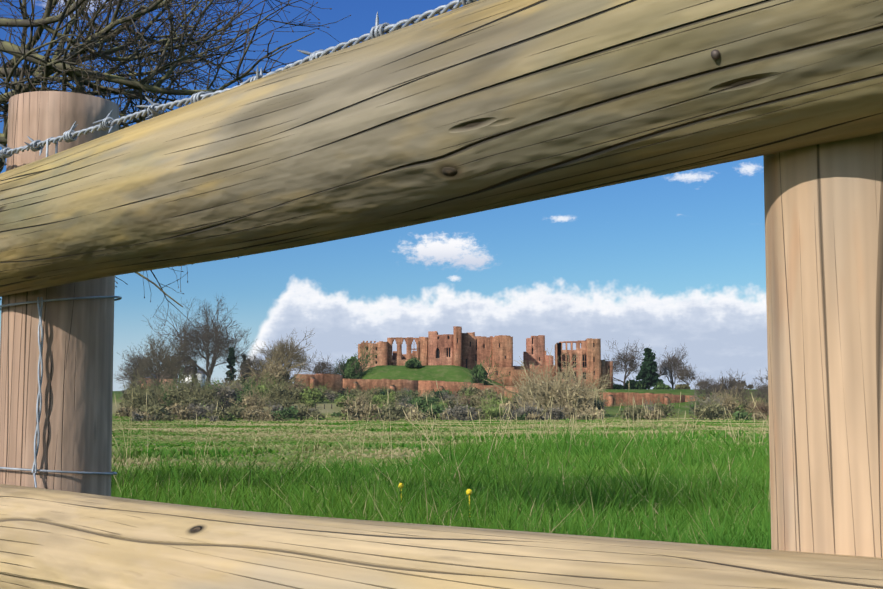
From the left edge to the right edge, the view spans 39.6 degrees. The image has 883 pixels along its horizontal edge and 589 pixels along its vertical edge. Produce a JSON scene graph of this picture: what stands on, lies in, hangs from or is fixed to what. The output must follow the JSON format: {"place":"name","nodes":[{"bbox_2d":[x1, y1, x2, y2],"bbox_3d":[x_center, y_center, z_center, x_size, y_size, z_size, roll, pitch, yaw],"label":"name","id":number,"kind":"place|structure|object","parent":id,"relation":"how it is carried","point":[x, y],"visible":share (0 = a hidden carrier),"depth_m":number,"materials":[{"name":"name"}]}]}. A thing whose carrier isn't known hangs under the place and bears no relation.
{"place":"outdoors","nodes":[
{"label":"outdoors","id":0,"kind":"place"},
{"bbox_2d":[0,0,767,390],"label":"sky","id":1,"kind":"structure","parent":0,"point":[671,261],"materials":[{"name":"blue"}]},
{"bbox_2d":[112,365,768,473],"bbox_3d":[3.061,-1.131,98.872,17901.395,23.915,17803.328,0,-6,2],"label":"ground","id":2,"kind":"structure","parent":0,"point":[449,373],"depth_m":349.45,"materials":[{"name":"green plant"}]},
{"bbox_2d":[0,0,350,333],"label":"bare tree","id":3,"kind":"object","parent":2,"relation":"on","point":[58,64],"visible":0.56,"depth_m":5.81,"materials":[{"name":"brown plant"}]},
{"bbox_2d":[139,369,259,388],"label":"distant houses","id":4,"kind":"structure","parent":2,"relation":"on","point":[200,378],"depth_m":502.27,"materials":[{"name":"brown brick"}]},
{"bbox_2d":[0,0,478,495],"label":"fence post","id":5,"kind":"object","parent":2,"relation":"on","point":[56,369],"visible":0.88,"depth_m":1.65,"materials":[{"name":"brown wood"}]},
{"bbox_2d":[399,483,471,516],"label":"flowers","id":6,"kind":"object","parent":2,"relation":"on","point":[469,492],"visible":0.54,"depth_m":7.43,"materials":[{"name":"yellow plant"}]},
{"bbox_2d":[113,295,767,412],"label":"trees","id":7,"kind":"object","parent":2,"relation":"on","point":[647,376],"visible":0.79,"depth_m":407.77,"materials":[{"name":"plant"}]},
{"bbox_2d":[112,381,768,471],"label":"dry stalks","id":8,"kind":"object","parent":2,"relation":"on","point":[481,423],"visible":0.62,"depth_m":24.16,"materials":[{"name":"beige plant"}]},
{"bbox_2d":[111,414,770,548],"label":"grass","id":9,"kind":"structure","parent":2,"relation":"on","point":[706,487],"depth_m":10.43,"materials":[{"name":"green plant"}]},
{"bbox_2d":[113,346,768,421],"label":"hedgerow","id":10,"kind":"object","parent":2,"relation":"on","point":[190,399],"visible":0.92,"depth_m":301.01,"materials":[{"name":"plant"}]},
{"bbox_2d":[358,326,612,388],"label":"castle ruins","id":11,"kind":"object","parent":2,"relation":"on","point":[457,347],"visible":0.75,"depth_m":555.53,"materials":[{"name":"stone"}]},
{"bbox_2d":[295,374,705,405],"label":"curtain wall","id":12,"kind":"structure","parent":2,"relation":"on","point":[336,382],"depth_m":489.95,"materials":[{"name":"red stone"}]},
{"bbox_2d":[763,132,882,557],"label":"fence post","id":13,"kind":"object","parent":2,"relation":"on","point":[823,204],"visible":0.73,"depth_m":0.76,"materials":[{"name":"brown wood"}]},
{"bbox_2d":[0,0,882,296],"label":"top fence rail","id":14,"kind":"object","parent":13,"relation":"attached to","point":[478,106],"visible":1,"depth_m":0.92,"materials":[{"name":"brown wood"}]},
{"bbox_2d":[711,49,719,58],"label":"fence nails","id":15,"kind":"object","parent":14,"relation":"in","point":[715,53],"visible":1,"depth_m":0.72,"materials":[{"name":"grey metal"}]},
{"bbox_2d":[0,484,882,588],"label":"fence rail","id":16,"kind":"object","parent":13,"relation":"attached to","point":[54,539],"visible":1,"depth_m":1.01,"materials":[{"name":"brown wood"}]}
]}

